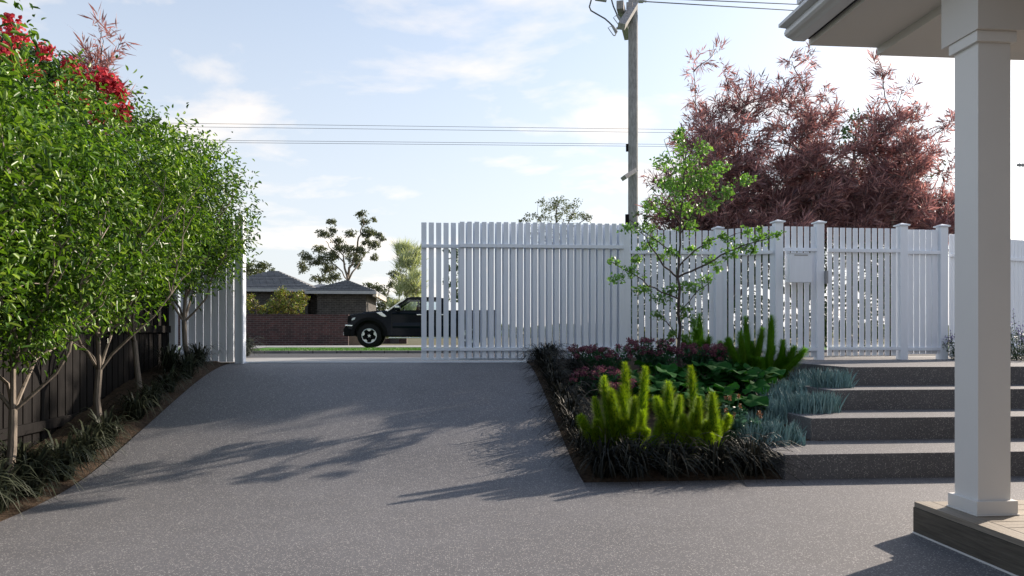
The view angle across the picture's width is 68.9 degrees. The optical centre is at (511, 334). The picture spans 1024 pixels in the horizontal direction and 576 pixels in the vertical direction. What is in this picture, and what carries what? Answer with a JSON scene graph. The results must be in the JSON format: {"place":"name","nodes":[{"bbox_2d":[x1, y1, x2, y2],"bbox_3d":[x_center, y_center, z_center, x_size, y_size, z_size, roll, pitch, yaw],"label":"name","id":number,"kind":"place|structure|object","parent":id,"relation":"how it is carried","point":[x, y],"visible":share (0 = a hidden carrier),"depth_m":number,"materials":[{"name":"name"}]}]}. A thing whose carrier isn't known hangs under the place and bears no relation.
{"place":"outdoors","nodes":[
{"label":"outdoors","id":0,"kind":"place"},
{"bbox_2d":[0,361,226,521],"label":"soil","id":1,"kind":"structure","parent":0,"point":[138,427],"depth_m":6.79,"materials":[{"name":"soil"}]},
{"bbox_2d":[0,457,35,518],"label":"grass clump","id":2,"kind":"object","parent":1,"relation":"on","point":[2,493],"visible":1,"depth_m":4.57,"materials":[{"name":"green plant"}]},
{"bbox_2d":[0,458,61,512],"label":"grass clump","id":3,"kind":"object","parent":1,"relation":"on","point":[9,489],"visible":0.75,"depth_m":4.82,"materials":[{"name":"green plant"}]},
{"bbox_2d":[0,433,66,470],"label":"grass clump","id":4,"kind":"object","parent":1,"relation":"on","point":[21,448],"visible":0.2,"depth_m":5.54,"materials":[{"name":"green plant"}]},
{"bbox_2d":[0,441,86,500],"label":"grass clump","id":5,"kind":"object","parent":1,"relation":"on","point":[43,473],"visible":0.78,"depth_m":5.15,"materials":[{"name":"green plant"}]},
{"bbox_2d":[0,0,87,347],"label":"hedge tree","id":6,"kind":"object","parent":1,"relation":"on","point":[11,162],"visible":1,"depth_m":4.29,"materials":[{"name":"green plant"}]},
{"bbox_2d":[14,428,115,483],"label":"grass clump","id":7,"kind":"object","parent":1,"relation":"on","point":[65,457],"visible":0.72,"depth_m":5.54,"materials":[{"name":"green plant"}]},
{"bbox_2d":[0,6,153,476],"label":"hedge tree","id":8,"kind":"object","parent":1,"relation":"on","point":[39,300],"visible":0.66,"depth_m":5.34,"materials":[{"name":"green plant"}]},
{"bbox_2d":[47,420,131,462],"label":"grass clump","id":9,"kind":"object","parent":1,"relation":"on","point":[83,436],"visible":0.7,"depth_m":5.93,"materials":[{"name":"green plant"}]},
{"bbox_2d":[2,48,211,428],"bbox_3d":[-3.635,-0.809,6.610,1.902,3.423,1.866,0,0,20],"label":"hedge tree","id":10,"kind":"object","parent":1,"relation":"on","point":[157,191],"visible":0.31,"depth_m":6.57,"materials":[{"name":"green plant"}]},
{"bbox_2d":[73,405,140,445],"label":"grass clump","id":11,"kind":"object","parent":1,"relation":"on","point":[114,430],"visible":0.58,"depth_m":6.30,"materials":[{"name":"green plant"}]},
{"bbox_2d":[102,387,162,420],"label":"grass clump","id":12,"kind":"object","parent":1,"relation":"on","point":[136,406],"visible":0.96,"depth_m":6.86,"materials":[{"name":"green plant"}]},
{"bbox_2d":[72,89,230,388],"bbox_3d":[-3.881,-0.939,7.821,1.746,3.152,1.813,0,0,-24],"label":"hedge tree","id":13,"kind":"object","parent":1,"relation":"on","point":[177,229],"visible":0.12,"depth_m":7.78,"materials":[{"name":"green plant"}]},
{"bbox_2d":[121,378,181,406],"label":"grass clump","id":14,"kind":"object","parent":1,"relation":"on","point":[153,389],"visible":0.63,"depth_m":7.23,"materials":[{"name":"green plant"}]},
{"bbox_2d":[142,364,197,392],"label":"grass clump","id":15,"kind":"object","parent":1,"relation":"on","point":[174,378],"visible":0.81,"depth_m":7.69,"materials":[{"name":"green plant"}]},
{"bbox_2d":[140,343,200,371],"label":"grass clump","id":16,"kind":"object","parent":1,"relation":"on","point":[169,354],"visible":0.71,"depth_m":8.48,"materials":[{"name":"green plant"}]},
{"bbox_2d":[155,350,213,378],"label":"grass clump","id":17,"kind":"object","parent":1,"relation":"on","point":[189,362],"visible":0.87,"depth_m":8.20,"materials":[{"name":"green plant"}]},
{"bbox_2d":[132,112,267,355],"bbox_3d":[-3.858,-1.090,8.950,1.781,3.076,1.667,0,0,-5],"label":"hedge tree","id":18,"kind":"object","parent":1,"relation":"on","point":[222,205],"visible":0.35,"depth_m":8.88,"materials":[{"name":"green plant"}]},
{"bbox_2d":[179,342,223,366],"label":"grass clump","id":19,"kind":"object","parent":1,"relation":"on","point":[199,353],"visible":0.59,"depth_m":8.82,"materials":[{"name":"green plant"}]},
{"bbox_2d":[166,126,842,134],"bbox_3d":[-4.635,-10.900,39.749,46.949,0.552,0.017,0,0,-5],"label":"power line","id":20,"kind":"object","parent":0,"point":[426,129],"visible":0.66,"depth_m":39.75,"materials":[{"name":"grey metal"}]},
{"bbox_2d":[0,362,1023,575],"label":"driveway","id":21,"kind":"structure","parent":0,"point":[342,469],"depth_m":5.07,"materials":[{"name":"concrete"}]},
{"bbox_2d":[169,215,245,363],"bbox_3d":[-3.858,-0.548,9.459,0.937,1.897,0.227,0,0,-5],"label":"picket fence","id":22,"kind":"object","parent":21,"relation":"on","point":[206,324],"visible":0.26,"depth_m":9.51,"materials":[{"name":"white paint"}]},
{"bbox_2d":[244,358,525,362],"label":"gate track","id":23,"kind":"structure","parent":21,"relation":"on","point":[391,362],"depth_m":9.60,"materials":[{"name":"metal"}]},
{"bbox_2d":[778,0,1023,575],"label":"verandah","id":24,"kind":"object","parent":21,"relation":"on","point":[978,515],"visible":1,"depth_m":4.01,"materials":[{"name":"white metal"}]},
{"bbox_2d":[0,0,1023,331],"label":"sky","id":25,"kind":"structure","parent":0,"point":[552,67],"materials":[{"name":"blue"}]},
{"bbox_2d":[185,123,840,131],"bbox_3d":[-4.635,-11.078,39.749,46.949,0.544,0.017,0,0,-5],"label":"power line","id":26,"kind":"object","parent":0,"point":[442,126],"visible":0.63,"depth_m":39.80,"materials":[{"name":"grey metal"}]},
{"bbox_2d":[178,345,883,347],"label":"footpath","id":27,"kind":"structure","parent":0,"point":[382,346],"depth_m":34.02,"materials":[{"name":"concrete"}]},
{"bbox_2d":[178,346,948,350],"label":"lawn","id":28,"kind":"structure","parent":0,"point":[265,348],"depth_m":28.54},
{"bbox_2d":[343,297,501,347],"bbox_3d":[-3.314,-0.442,28.259,5.843,1.875,2.194,0,0,-5],"label":"pickup truck","id":29,"kind":"object","parent":28,"relation":"on","point":[370,329],"visible":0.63,"depth_m":27.34,"materials":[{"name":"black paint"}]},
{"bbox_2d":[589,0,646,337],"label":"power pole","id":30,"kind":"object","parent":28,"relation":"on","point":[627,17],"visible":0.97,"depth_m":22.25,"materials":[{"name":"metal"}]},
{"bbox_2d":[835,108,945,346],"bbox_3d":[9.297,-2.582,18.280,3.788,6.105,1.897,0,0,-5],"label":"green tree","id":31,"kind":"object","parent":28,"relation":"on","point":[844,131],"visible":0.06,"depth_m":18.24,"materials":[{"name":"green plant"}]},
{"bbox_2d":[179,352,948,357],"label":"road","id":32,"kind":"structure","parent":0,"point":[326,355],"depth_m":13.89,"materials":[{"name":"asphalt"}]},
{"bbox_2d":[631,209,682,337],"bbox_3d":[2.788,-1.058,14.642,1.313,2.997,1.211,0,0,-5],"label":"dark shrub","id":33,"kind":"object","parent":32,"relation":"on","point":[645,218],"visible":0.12,"depth_m":14.63,"materials":[{"name":"green plant"}]},
{"bbox_2d":[631,231,695,346],"bbox_3d":[2.556,-0.730,13.493,1.555,2.323,1.008,0,0,6],"label":"dark shrub","id":34,"kind":"object","parent":32,"relation":"on","point":[657,293],"visible":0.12,"depth_m":13.44,"materials":[{"name":"green plant"}]},
{"bbox_2d":[650,216,708,333],"bbox_3d":[3.305,-0.935,14.358,1.652,2.752,1.179,0,0,-5],"label":"dark shrub","id":35,"kind":"object","parent":32,"relation":"on","point":[683,281],"visible":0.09,"depth_m":14.38,"materials":[{"name":"green plant"}]},
{"bbox_2d":[702,234,769,341],"bbox_3d":[3.925,-0.671,12.835,1.538,2.195,1.179,0,0,-5],"label":"dark shrub","id":36,"kind":"object","parent":32,"relation":"on","point":[747,295],"visible":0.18,"depth_m":12.69,"materials":[{"name":"green plant"}]},
{"bbox_2d":[635,35,848,331],"bbox_3d":[4.101,-2.497,13.576,3.789,5.867,2.994,0,0,-5],"label":"red maple","id":37,"kind":"object","parent":32,"relation":"on","point":[728,214],"visible":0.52,"depth_m":13.30,"materials":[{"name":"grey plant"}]},
{"bbox_2d":[761,244,839,347],"bbox_3d":[5.014,-0.581,12.986,1.472,2.010,1.006,0,0,-35],"label":"dark shrub","id":38,"kind":"object","parent":32,"relation":"on","point":[825,316],"visible":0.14,"depth_m":12.96,"materials":[{"name":"green plant"}]},
{"bbox_2d":[745,41,910,347],"bbox_3d":[5.628,-2.630,14.079,3.154,6.138,2.565,0,0,-5],"label":"red maple","id":39,"kind":"object","parent":32,"relation":"on","point":[830,192],"visible":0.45,"depth_m":13.62,"materials":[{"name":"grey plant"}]},
{"bbox_2d":[809,235,890,345],"bbox_3d":[6.126,-0.716,13.515,1.532,2.292,1.003,0,0,-5],"label":"dark shrub","id":40,"kind":"object","parent":32,"relation":"on","point":[825,286],"visible":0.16,"depth_m":13.46,"materials":[{"name":"green plant"}]},
{"bbox_2d":[845,243,890,355],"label":"dark shrub","id":41,"kind":"object","parent":32,"relation":"on","point":[877,307],"visible":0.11,"depth_m":13.26,"materials":[{"name":"green plant"}]},
{"bbox_2d":[818,48,954,354],"bbox_3d":[7.266,-2.556,13.913,3.373,5.989,2.581,0,0,-27],"label":"red maple","id":42,"kind":"object","parent":32,"relation":"on","point":[899,174],"visible":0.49,"depth_m":13.62,"materials":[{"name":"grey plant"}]},
{"bbox_2d":[553,353,597,373],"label":"mondo grass","id":43,"kind":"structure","parent":0,"point":[575,364],"depth_m":8.63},
{"bbox_2d":[549,369,602,396],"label":"mondo grass","id":44,"kind":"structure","parent":0,"point":[580,384],"depth_m":7.78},
{"bbox_2d":[221,336,948,363],"bbox_3d":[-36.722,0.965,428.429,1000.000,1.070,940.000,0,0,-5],"label":"ground","id":45,"kind":"structure","parent":0,"point":[413,341],"depth_m":67.30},
{"bbox_2d":[0,12,163,216],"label":"bougainvillea","id":46,"kind":"object","parent":45,"relation":"on","point":[103,76],"visible":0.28,"depth_m":7.00,"materials":[{"name":"red flower petals"},{"name":"green leaf"},{"name":"bark"}]},
{"bbox_2d":[0,238,170,465],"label":"paling fence","id":47,"kind":"object","parent":45,"relation":"on","point":[64,395],"visible":0.26,"depth_m":6.93,"materials":[{"name":"wood"}]},
{"bbox_2d":[52,4,147,134],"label":"pink maple","id":48,"kind":"object","parent":45,"relation":"on","point":[106,62],"visible":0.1,"depth_m":9.28,"materials":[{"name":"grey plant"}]},
{"bbox_2d":[226,258,274,278],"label":"round tree","id":49,"kind":"object","parent":45,"relation":"on","point":[260,265],"visible":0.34,"depth_m":61.18,"materials":[{"name":"green plant"}]},
{"bbox_2d":[246,293,274,313],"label":"garden shrub","id":50,"kind":"object","parent":45,"relation":"on","point":[261,309],"visible":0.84,"depth_m":42.20,"materials":[{"name":"green plant"}]},
{"bbox_2d":[178,314,348,345],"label":"brick wall","id":51,"kind":"structure","parent":45,"relation":"on","point":[297,329],"depth_m":41.13,"materials":[{"name":"brick"}]},
{"bbox_2d":[266,285,309,313],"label":"garden shrub","id":52,"kind":"object","parent":45,"relation":"on","point":[286,303],"visible":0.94,"depth_m":42.17,"materials":[{"name":"green plant"}]},
{"bbox_2d":[226,271,385,315],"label":"brick house","id":53,"kind":"structure","parent":45,"relation":"on","point":[349,297],"depth_m":45.40,"materials":[{"name":"tile"}]},
{"bbox_2d":[296,209,386,283],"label":"eucalyptus","id":54,"kind":"object","parent":45,"relation":"on","point":[330,256],"visible":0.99,"depth_m":70.73,"materials":[{"name":"green plant"}]},
{"bbox_2d":[362,270,405,310],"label":"street tree","id":55,"kind":"object","parent":45,"relation":"on","point":[380,305],"visible":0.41,"depth_m":65.42,"materials":[{"name":"green plant"}]},
{"bbox_2d":[383,236,428,309],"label":"pale tree","id":56,"kind":"object","parent":45,"relation":"on","point":[410,262],"visible":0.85,"depth_m":58.88,"materials":[{"name":"green plant"}]},
{"bbox_2d":[519,195,592,243],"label":"round tree","id":57,"kind":"object","parent":45,"relation":"on","point":[555,205],"visible":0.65,"depth_m":40.06,"materials":[{"name":"green plant"}]},
{"bbox_2d":[178,350,948,353],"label":"kerb","id":58,"kind":"structure","parent":45,"relation":"on","point":[302,352],"depth_m":15.86,"materials":[{"name":"concrete"}]},
{"bbox_2d":[757,357,1023,479],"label":"garden steps","id":59,"kind":"structure","parent":45,"relation":"on","point":[894,418],"depth_m":6.75,"materials":[{"name":"concrete"}]},
{"bbox_2d":[770,220,826,359],"bbox_3d":[3.944,-0.605,10.290,0.741,1.950,0.156,0,0,-5],"label":"picket fence","id":60,"kind":"object","parent":59,"relation":"on","point":[816,249],"visible":0.73,"depth_m":10.26,"materials":[{"name":"white paint"}]},
{"bbox_2d":[786,253,812,282],"bbox_3d":[3.913,-0.907,10.179,0.331,0.399,0.112,0,0,-5],"label":"letterbox","id":61,"kind":"object","parent":60,"relation":"attached to","point":[798,267],"visible":1,"depth_m":10.13,"materials":[{"name":"white paint"}]},
{"bbox_2d":[782,390,833,413],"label":"chalk sticks","id":62,"kind":"object","parent":59,"relation":"on","point":[805,405],"visible":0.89,"depth_m":7.09,"materials":[{"name":"plant"}]},
{"bbox_2d":[809,390,848,412],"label":"chalk sticks","id":63,"kind":"object","parent":59,"relation":"on","point":[836,400],"visible":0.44,"depth_m":7.15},
{"bbox_2d":[803,367,858,388],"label":"chalk sticks","id":64,"kind":"object","parent":59,"relation":"on","point":[838,379],"visible":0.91,"depth_m":7.70,"materials":[{"name":"plant"}]},
{"bbox_2d":[893,223,950,359],"bbox_3d":[5.733,-0.593,10.444,0.746,1.926,0.156,0,0,-5],"label":"picket fence","id":65,"kind":"object","parent":59,"relation":"on","point":[922,292],"visible":0.89,"depth_m":10.42,"materials":[{"name":"white paint"}]},
{"bbox_2d":[824,228,900,355],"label":"picket gate","id":66,"kind":"structure","parent":65,"relation":"attached to","point":[874,251],"depth_m":10.34,"materials":[{"name":"white paint"}]},
{"bbox_2d":[949,234,1023,356],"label":"picket fence","id":67,"kind":"object","parent":59,"relation":"on","point":[1017,276],"visible":0.23,"depth_m":11.38,"materials":[{"name":"white paint"}]},
{"bbox_2d":[226,356,1012,361],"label":"footpath","id":68,"kind":"structure","parent":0,"point":[333,359],"depth_m":10.75,"materials":[{"name":"concrete"}]},
{"bbox_2d":[526,357,824,482],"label":"soil","id":69,"kind":"structure","parent":0,"point":[586,475],"depth_m":6.12,"materials":[{"name":"soil"}]},
{"bbox_2d":[514,343,565,365],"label":"mondo grass","id":70,"kind":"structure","parent":69,"relation":"on","point":[542,355],"depth_m":9.16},
{"bbox_2d":[460,222,629,357],"bbox_3d":[0.446,-0.554,9.904,2.277,1.848,0.150,0,0,-5],"label":"picket fence","id":71,"kind":"object","parent":69,"relation":"on","point":[623,246],"visible":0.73,"depth_m":9.86,"materials":[{"name":"white paint"}]},
{"bbox_2d":[421,222,618,359],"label":"sliding gate","id":72,"kind":"structure","parent":71,"relation":"attached to","point":[445,246],"depth_m":9.92,"materials":[{"name":"metal"}]},
{"bbox_2d":[520,352,578,377],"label":"mondo grass","id":73,"kind":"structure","parent":69,"relation":"on","point":[545,366],"depth_m":8.46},
{"bbox_2d":[525,366,578,390],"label":"mondo grass","id":74,"kind":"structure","parent":69,"relation":"on","point":[553,376],"depth_m":7.99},
{"bbox_2d":[527,379,595,407],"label":"mondo grass","id":75,"kind":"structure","parent":69,"relation":"on","point":[563,390],"depth_m":7.46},
{"bbox_2d":[527,389,602,425],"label":"mondo grass","id":76,"kind":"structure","parent":69,"relation":"on","point":[569,403],"depth_m":7.01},
{"bbox_2d":[532,401,604,437],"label":"mondo grass","id":77,"kind":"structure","parent":69,"relation":"on","point":[573,423],"depth_m":6.65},
{"bbox_2d":[545,423,611,457],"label":"mondo grass","id":78,"kind":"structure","parent":69,"relation":"on","point":[579,439],"depth_m":6.29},
{"bbox_2d":[568,364,621,396],"bbox_3d":[0.859,0.508,7.876,0.592,0.377,0.444,0,0,-5],"label":"stonecrop","id":79,"kind":"object","parent":69,"relation":"on","point":[583,374],"visible":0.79,"depth_m":7.82,"materials":[{"name":"purple plant"}]},
{"bbox_2d":[566,343,636,373],"bbox_3d":[1.058,0.309,8.736,0.796,0.421,0.598,0,0,-5],"label":"stonecrop","id":80,"kind":"object","parent":69,"relation":"on","point":[609,356],"visible":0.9,"depth_m":8.62,"materials":[{"name":"purple plant"}]},
{"bbox_2d":[549,428,665,486],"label":"mondo grass","id":81,"kind":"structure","parent":69,"relation":"on","point":[601,464],"depth_m":5.84,"materials":[{"name":"plant"}]},
{"bbox_2d":[575,361,663,456],"bbox_3d":[0.884,0.662,6.307,0.774,0.891,0.527,0,0,-5],"label":"foxtail fern","id":82,"kind":"object","parent":69,"relation":"on","point":[629,420],"visible":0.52,"depth_m":6.17,"materials":[{"name":"green plant"}]},
{"bbox_2d":[574,431,688,483],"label":"mondo grass","id":83,"kind":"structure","parent":69,"relation":"on","point":[636,473],"depth_m":5.84,"materials":[{"name":"plant"}]},
{"bbox_2d":[624,337,684,374],"bbox_3d":[1.661,0.265,8.775,0.667,0.478,0.519,0,0,-5],"label":"stonecrop","id":84,"kind":"object","parent":69,"relation":"on","point":[655,357],"visible":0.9,"depth_m":8.65,"materials":[{"name":"purple plant"}]},
{"bbox_2d":[608,360,701,385],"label":"broadleaf plant","id":85,"kind":"object","parent":69,"relation":"on","point":[670,369],"visible":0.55,"depth_m":7.86,"materials":[{"name":"green plant"}]},
{"bbox_2d":[619,432,727,482],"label":"mondo grass","id":86,"kind":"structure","parent":69,"relation":"on","point":[681,458],"depth_m":5.85,"materials":[{"name":"plant"}]},
{"bbox_2d":[632,377,718,411],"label":"broadleaf plant","id":87,"kind":"object","parent":69,"relation":"on","point":[657,388],"visible":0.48,"depth_m":7.26,"materials":[{"name":"green plant"}]},
{"bbox_2d":[630,226,724,356],"bbox_3d":[2.293,-0.586,10.554,1.413,1.911,0.144,0,0,-5],"label":"picket fence","id":88,"kind":"object","parent":69,"relation":"on","point":[715,308],"visible":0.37,"depth_m":10.55,"materials":[{"name":"white paint"}]},
{"bbox_2d":[651,365,734,459],"bbox_3d":[1.510,0.683,6.272,0.842,0.867,0.548,0,0,-5],"label":"foxtail fern","id":89,"kind":"object","parent":69,"relation":"on","point":[672,419],"visible":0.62,"depth_m":6.13,"materials":[{"name":"green plant"}]},
{"bbox_2d":[680,312,712,359],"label":"foxtail fern","id":90,"kind":"object","parent":69,"relation":"on","point":[699,340],"visible":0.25,"depth_m":9.64,"materials":[{"name":"green plant"}]},
{"bbox_2d":[607,123,786,366],"bbox_3d":[2.176,-1.017,8.959,2.196,3.087,0.862,0,0,-5],"label":"young fan leaved tree","id":91,"kind":"object","parent":69,"relation":"on","point":[687,225],"visible":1,"depth_m":8.94,"materials":[{"name":"green plant"}]},
{"bbox_2d":[660,360,745,391],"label":"broadleaf plant","id":92,"kind":"object","parent":69,"relation":"on","point":[718,369],"visible":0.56,"depth_m":7.95,"materials":[{"name":"green plant"}]},
{"bbox_2d":[679,342,727,367],"bbox_3d":[2.263,0.311,8.946,0.654,0.438,0.481,0,0,-5],"label":"stonecrop","id":93,"kind":"object","parent":69,"relation":"on","point":[706,355],"visible":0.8,"depth_m":8.88,"materials":[{"name":"purple plant"}]},
{"bbox_2d":[658,430,774,485],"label":"mondo grass","id":94,"kind":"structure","parent":69,"relation":"on","point":[713,457],"depth_m":5.90,"materials":[{"name":"plant"}]},
{"bbox_2d":[682,382,768,417],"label":"broadleaf plant","id":95,"kind":"object","parent":69,"relation":"on","point":[751,400],"visible":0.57,"depth_m":7.12,"materials":[{"name":"green plant"}]},
{"bbox_2d":[710,345,740,366],"bbox_3d":[2.588,0.305,8.921,0.500,0.363,0.373,0,0,5],"label":"stonecrop","id":96,"kind":"object","parent":69,"relation":"on","point":[724,358],"visible":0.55,"depth_m":8.87,"materials":[{"name":"purple plant"}]},
{"bbox_2d":[705,394,747,423],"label":"paddle succulent","id":97,"kind":"object","parent":69,"relation":"on","point":[723,407],"visible":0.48,"depth_m":6.84,"materials":[{"name":"green plant"}]},
{"bbox_2d":[697,361,785,394],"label":"broadleaf plant","id":98,"kind":"object","parent":69,"relation":"on","point":[747,375],"visible":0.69,"depth_m":7.91,"materials":[{"name":"green plant"}]},
{"bbox_2d":[723,403,763,442],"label":"paddle succulent","id":99,"kind":"object","parent":69,"relation":"on","point":[741,421],"visible":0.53,"depth_m":6.53,"materials":[{"name":"green plant"}]},
{"bbox_2d":[720,226,773,356],"bbox_3d":[3.279,-0.588,10.406,0.728,1.805,0.051,0,0,28],"label":"picket fence","id":100,"kind":"object","parent":69,"relation":"on","point":[765,252],"visible":0.56,"depth_m":10.42,"materials":[{"name":"white paint"}]},
{"bbox_2d":[733,409,783,432],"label":"chalk sticks","id":101,"kind":"object","parent":69,"relation":"on","point":[749,416],"visible":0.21,"depth_m":6.89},
{"bbox_2d":[707,432,811,484],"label":"mondo grass","id":102,"kind":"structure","parent":69,"relation":"on","point":[761,463],"depth_m":5.94,"materials":[{"name":"plant"}]},
{"bbox_2d":[735,419,789,445],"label":"chalk sticks","id":103,"kind":"object","parent":69,"relation":"on","point":[754,430],"visible":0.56,"depth_m":6.41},
{"bbox_2d":[744,394,783,417],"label":"chalk sticks","id":104,"kind":"object","parent":69,"relation":"on","point":[755,408],"visible":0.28,"depth_m":7.26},
{"bbox_2d":[724,314,809,380],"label":"foxtail fern","id":105,"kind":"object","parent":69,"relation":"on","point":[750,351],"visible":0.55,"depth_m":8.61,"materials":[{"name":"green plant"}]},
{"bbox_2d":[752,386,806,405],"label":"chalk sticks","id":106,"kind":"object","parent":69,"relation":"on","point":[772,393],"visible":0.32,"depth_m":7.66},
{"bbox_2d":[756,419,806,445],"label":"chalk sticks","id":107,"kind":"object","parent":69,"relation":"on","point":[795,436],"visible":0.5,"depth_m":6.44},
{"bbox_2d":[760,399,812,423],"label":"chalk sticks","id":108,"kind":"object","parent":69,"relation":"on","point":[783,414],"visible":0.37,"depth_m":7.17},
{"bbox_2d":[773,377,808,393],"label":"chalk sticks","id":109,"kind":"object","parent":69,"relation":"on","point":[802,384],"visible":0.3,"depth_m":7.98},
{"bbox_2d":[786,367,826,384],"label":"chalk sticks","id":110,"kind":"object","parent":69,"relation":"on","point":[800,375],"visible":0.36,"depth_m":8.42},
{"bbox_2d":[1011,308,1023,360],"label":"lavender","id":111,"kind":"object","parent":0,"point":[1018,353],"visible":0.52,"depth_m":9.99,"materials":[{"name":"green plant"}]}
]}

